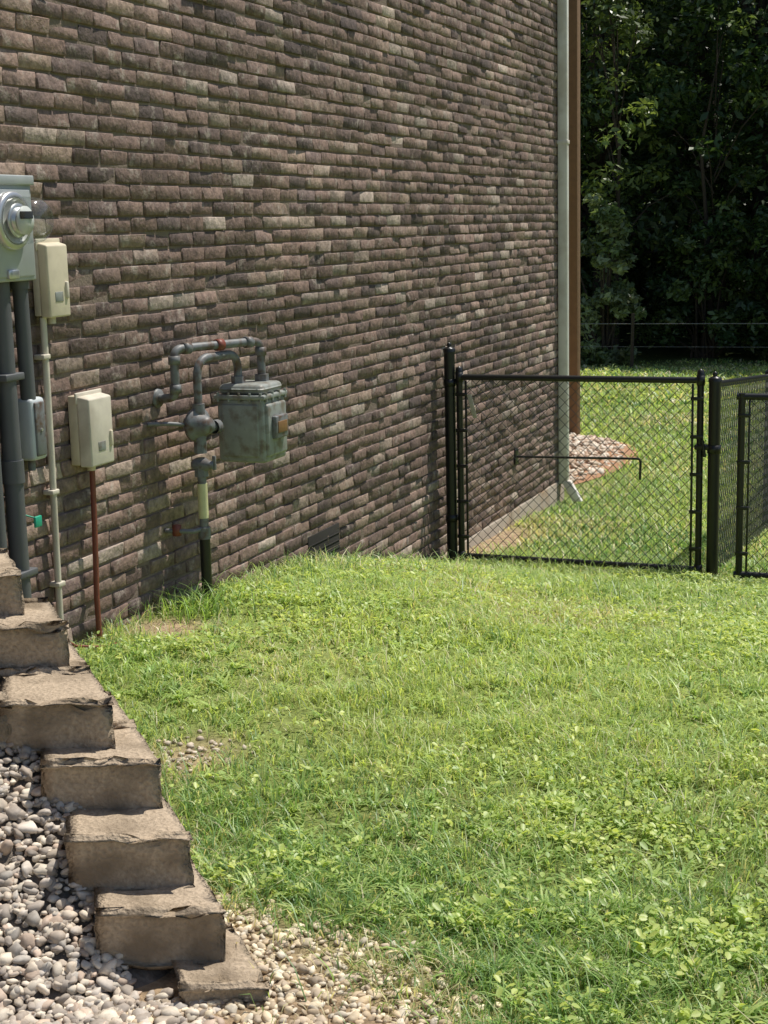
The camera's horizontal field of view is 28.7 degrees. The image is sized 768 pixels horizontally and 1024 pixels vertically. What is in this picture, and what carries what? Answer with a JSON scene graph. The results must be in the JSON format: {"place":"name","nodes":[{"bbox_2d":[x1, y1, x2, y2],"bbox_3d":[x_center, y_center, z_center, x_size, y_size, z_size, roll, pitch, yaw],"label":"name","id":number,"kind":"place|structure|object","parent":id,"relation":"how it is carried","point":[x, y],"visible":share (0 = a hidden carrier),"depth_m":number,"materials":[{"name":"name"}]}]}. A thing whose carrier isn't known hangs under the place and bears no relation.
{"place":"outdoors","nodes":[
{"label":"outdoors","id":0,"kind":"place"},
{"bbox_2d":[67,89,767,1023],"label":"ground","id":1,"kind":"structure","parent":0,"point":[674,353],"depth_m":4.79,"materials":[{"name":"green plant"}]},
{"bbox_2d":[89,471,101,642],"bbox_3d":[-1.120,0.176,5.828,0.026,0.761,0.052,1,11,12],"label":"red brown conduit pipe","id":2,"kind":"object","parent":1,"relation":"on","point":[95,550],"visible":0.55,"depth_m":5.82,"materials":[{"name":"brown metal"}]},
{"bbox_2d":[73,642,118,647],"bbox_3d":[-1.114,0.497,5.747,0.097,0.089,0.258,3,12,24],"label":"loose ground wire","id":3,"kind":"object","parent":1,"relation":"on","point":[85,646],"visible":0.29,"depth_m":5.71,"materials":[{"name":"brown metal"}]},
{"bbox_2d":[0,742,224,1023],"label":"gravel bed","id":4,"kind":"object","parent":1,"relation":"on","point":[56,967],"visible":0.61,"depth_m":3.45,"materials":[{"name":"gravel"},{"name":"grey gravel"}]},
{"bbox_2d":[0,549,271,1005],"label":"retaining wall","id":5,"kind":"structure","parent":1,"relation":"on","point":[157,904],"depth_m":3.69,"materials":[{"name":"stone"}]},
{"bbox_2d":[79,631,199,683],"bbox_3d":[-0.951,0.543,5.607,0.558,0.105,0.546,3,12,21],"label":"tall grass tuft","id":6,"kind":"object","parent":1,"relation":"on","point":[129,652],"visible":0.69,"depth_m":5.63,"materials":[{"name":"green plant"}]},
{"bbox_2d":[152,726,253,785],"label":"tan pebbles","id":7,"kind":"object","parent":1,"relation":"on","point":[189,745],"visible":0.75,"depth_m":4.81,"materials":[{"name":"beige gravel"}]},
{"bbox_2d":[121,563,295,627],"bbox_3d":[-0.848,0.382,6.321,0.886,0.174,0.825,-8,13,-30],"label":"tall grass tuft","id":8,"kind":"object","parent":1,"relation":"on","point":[216,608],"visible":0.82,"depth_m":6.29,"materials":[{"name":"green plant"}]},
{"bbox_2d":[147,336,287,598],"bbox_3d":[-0.688,-0.099,6.486,0.307,1.290,0.683,7,14,37],"label":"gas meter","id":9,"kind":"object","parent":1,"relation":"on","point":[249,424],"visible":1,"depth_m":6.45,"materials":[{"name":"grey paint"}]},
{"bbox_2d":[0,0,557,641],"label":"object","id":10,"kind":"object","parent":1,"relation":"on","point":[88,278],"visible":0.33,"depth_m":7.33,"materials":[{"name":"grey concrete"}]},
{"bbox_2d":[306,523,339,560],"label":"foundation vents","id":11,"kind":"object","parent":10,"relation":"attached to","point":[318,540],"visible":0.41,"depth_m":8.01,"materials":[{"name":"plastic"}]},
{"bbox_2d":[157,743,410,882],"bbox_3d":[-0.385,0.837,4.359,0.964,0.113,0.899,3,12,21],"label":"tall grass tuft","id":12,"kind":"object","parent":1,"relation":"on","point":[208,786],"visible":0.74,"depth_m":4.42,"materials":[{"name":"green plant"}]},
{"bbox_2d":[78,886,528,1023],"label":"tan pebbles","id":13,"kind":"object","parent":1,"relation":"on","point":[306,965],"visible":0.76,"depth_m":3.37,"materials":[{"name":"beige gravel"}]},
{"bbox_2d":[187,562,430,643],"bbox_3d":[-0.332,0.364,6.718,1.291,0.197,1.332,3,12,21],"label":"tall grass tuft","id":14,"kind":"object","parent":1,"relation":"on","point":[307,593],"visible":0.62,"depth_m":6.55,"materials":[{"name":"green plant"}]},
{"bbox_2d":[199,793,442,929],"bbox_3d":[-0.236,0.920,3.972,0.661,0.086,0.691,-9,13,-35],"label":"tall grass tuft","id":15,"kind":"object","parent":1,"relation":"on","point":[359,853],"visible":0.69,"depth_m":4.00,"materials":[{"name":"green plant"}]},
{"bbox_2d":[80,558,767,1023],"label":"crabgrass","id":16,"kind":"object","parent":1,"relation":"on","point":[656,872],"visible":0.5,"depth_m":4.36,"materials":[{"name":"green plant"}]},
{"bbox_2d":[82,555,767,1023],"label":"clover weeds","id":17,"kind":"object","parent":1,"relation":"on","point":[652,831],"visible":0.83,"depth_m":4.50,"materials":[{"name":"green plant"}]},
{"bbox_2d":[443,342,457,560],"bbox_3d":[0.448,-0.234,9.683,0.110,1.719,0.082,3,12,21],"label":"fence post","id":18,"kind":"object","parent":1,"relation":"on","point":[449,383],"visible":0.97,"depth_m":9.63,"materials":[{"name":"black metal"}]},
{"bbox_2d":[455,366,708,572],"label":"chain link gate","id":19,"kind":"structure","parent":18,"relation":"attached to","point":[700,445],"depth_m":9.35,"materials":[{"name":"black metal"}]},
{"bbox_2d":[440,481,563,559],"bbox_3d":[-5.115,1.319,7.977,8.832,1.064,13.972,3,12,21],"label":"foundation","id":20,"kind":"object","parent":1,"relation":"on","point":[533,504],"depth_m":11.52,"materials":[{"name":"concrete"}]},
{"bbox_2d":[0,0,558,647],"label":"brick courses","id":21,"kind":"object","parent":20,"relation":"on","point":[164,128],"visible":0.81,"depth_m":7.45,"materials":[{"name":"brown brick"}]},
{"bbox_2d":[0,174,35,282],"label":"electric meter","id":22,"kind":"object","parent":21,"relation":"attached to","point":[17,258],"visible":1,"depth_m":5.09,"materials":[{"name":"paint"}]},
{"bbox_2d":[0,281,37,596],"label":"electrical conduit","id":23,"kind":"object","parent":21,"relation":"attached to","point":[12,475],"visible":0.64,"depth_m":5.26,"materials":[{"name":"plastic"}]},
{"bbox_2d":[26,515,41,527],"bbox_3d":[-1.253,0.030,5.350,0.071,0.052,0.032,-7,12,-26],"label":"teal ground clamp tag","id":24,"kind":"object","parent":23,"relation":"attached to","point":[37,521],"visible":0.94,"depth_m":5.35,"materials":[{"name":"plastic"}]},
{"bbox_2d":[18,396,46,470],"bbox_3d":[-1.262,-0.280,5.394,0.084,0.265,0.090,3,12,21],"label":"disconnect box","id":25,"kind":"object","parent":21,"relation":"attached to","point":[32,424],"visible":0.91,"depth_m":5.36,"materials":[{"name":"grey paint"}]},
{"bbox_2d":[34,317,65,620],"bbox_3d":[-1.232,-0.041,5.564,0.044,1.350,0.050,3,12,21],"label":"communication cable conduit","id":26,"kind":"object","parent":21,"relation":"attached to","point":[58,583],"visible":0.94,"depth_m":5.54,"materials":[{"name":"plastic"}]},
{"bbox_2d":[33,238,70,323],"bbox_3d":[-1.210,-0.841,5.465,0.078,0.307,0.153,3,12,21],"label":"telephone box","id":27,"kind":"object","parent":21,"relation":"attached to","point":[51,293],"visible":0.98,"depth_m":5.42,"materials":[{"name":"beige plastic"}]},
{"bbox_2d":[67,388,113,470],"bbox_3d":[-1.116,-0.311,5.743,0.101,0.307,0.183,3,12,21],"label":"cable junction box","id":28,"kind":"object","parent":21,"relation":"attached to","point":[91,430],"visible":1,"depth_m":5.68,"materials":[{"name":"plastic"}]},
{"bbox_2d":[557,0,582,501],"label":"downspout","id":29,"kind":"object","parent":21,"relation":"attached to","point":[563,141],"visible":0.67,"depth_m":12.12,"materials":[{"name":"white metal"}]},
{"bbox_2d":[514,448,641,479],"bbox_3d":[1.439,-0.356,11.147,0.958,0.200,0.080,3,12,21],"label":"wall hook rod","id":30,"kind":"object","parent":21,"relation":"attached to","point":[516,457],"depth_m":11.14,"materials":[{"name":"black metal"}]},
{"bbox_2d":[309,840,767,1023],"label":"tall grass tuft","id":31,"kind":"object","parent":1,"relation":"on","point":[628,953],"visible":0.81,"depth_m":3.40,"materials":[{"name":"green plant"}]},
{"bbox_2d":[569,0,579,434],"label":"wooden deck post","id":32,"kind":"object","parent":1,"relation":"on","point":[574,188],"visible":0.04,"depth_m":16.02,"materials":[{"name":"brown wood"}]},
{"bbox_2d":[580,101,594,204],"bbox_3d":[1.648,-8.700,31.621,6.423,10.702,7.329,3,12,21],"label":"deciduous tree","id":33,"kind":"object","parent":1,"relation":"on","point":[581,156],"visible":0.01,"depth_m":31.41,"materials":[{"name":"green plant"}]},
{"bbox_2d":[580,268,598,335],"bbox_3d":[2.961,-4.341,28.663,2.599,2.998,2.096,3,12,21],"label":"shrub","id":34,"kind":"object","parent":1,"relation":"on","point":[587,279],"visible":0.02,"depth_m":28.08,"materials":[{"name":"green plant"}]},
{"bbox_2d":[569,432,637,483],"bbox_3d":[1.431,-0.553,14.975,1.973,0.311,4.300,3,12,21],"label":"rock bed","id":35,"kind":"object","parent":1,"relation":"on","point":[586,452],"visible":0.25,"depth_m":14.81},
{"bbox_2d":[580,191,646,365],"bbox_3d":[3.910,-4.176,27.255,1.646,3.245,1.406,-2,11,-1],"label":"shrub","id":36,"kind":"object","parent":1,"relation":"on","point":[617,295],"visible":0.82,"depth_m":26.97,"materials":[{"name":"green plant"}]},
{"bbox_2d":[580,0,691,348],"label":"understory tree","id":37,"kind":"object","parent":1,"relation":"on","point":[610,11],"visible":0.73,"depth_m":27.40,"materials":[{"name":"green plant"}]},
{"bbox_2d":[580,0,761,335],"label":"woodland trees","id":38,"kind":"object","parent":1,"relation":"on","point":[639,284],"visible":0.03,"depth_m":32.88,"materials":[{"name":"green plant"}]},
{"bbox_2d":[580,0,767,343],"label":"deciduous tree","id":39,"kind":"object","parent":1,"relation":"on","point":[660,208],"visible":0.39,"depth_m":28.93,"materials":[{"name":"green plant"}]},
{"bbox_2d":[580,0,767,304],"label":"deciduous tree","id":40,"kind":"object","parent":1,"relation":"on","point":[725,187],"visible":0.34,"depth_m":29.39,"materials":[{"name":"green plant"}]},
{"bbox_2d":[580,313,767,367],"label":"wire fence","id":41,"kind":"object","parent":1,"relation":"on","point":[632,323],"visible":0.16,"depth_m":26.30,"materials":[{"name":"metal wire"},{"name":"gray paint"}]},
{"bbox_2d":[634,211,767,357],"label":"shrub","id":42,"kind":"object","parent":1,"relation":"on","point":[694,269],"visible":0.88,"depth_m":27.27,"materials":[{"name":"green plant"}]},
{"bbox_2d":[645,0,767,349],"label":"understory tree","id":43,"kind":"object","parent":1,"relation":"on","point":[707,10],"visible":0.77,"depth_m":27.34,"materials":[{"name":"green plant"}]},
{"bbox_2d":[706,371,721,576],"bbox_3d":[1.996,-0.077,9.099,0.082,1.554,0.084,3,12,21],"label":"fence post","id":44,"kind":"object","parent":1,"relation":"on","point":[714,449],"visible":0.92,"depth_m":9.04,"materials":[{"name":"black metal"}]},
{"bbox_2d":[716,205,767,360],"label":"shrub","id":45,"kind":"object","parent":1,"relation":"on","point":[759,285],"visible":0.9,"depth_m":26.55,"materials":[{"name":"green plant"}]},
{"bbox_2d":[718,370,767,565],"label":"chain link fence","id":46,"kind":"object","parent":1,"relation":"on","point":[728,421],"visible":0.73,"depth_m":9.95,"materials":[{"name":"black metal"}]},
{"bbox_2d":[720,0,767,216],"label":"deciduous tree","id":47,"kind":"object","parent":1,"relation":"on","point":[762,55],"visible":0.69,"depth_m":27.78,"materials":[{"name":"green plant"}]},
{"bbox_3d":[3.068,-0.031,8.518,0.078,1.509,0.078,3,12,21],"label":"fence post","id":48,"kind":"object","parent":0,"visible":0},
{"bbox_2d":[733,393,767,579],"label":"chain link gate","id":49,"kind":"structure","parent":48,"relation":"attached to","point":[742,398],"depth_m":8.83,"materials":[{"name":"black metal"}]}
]}

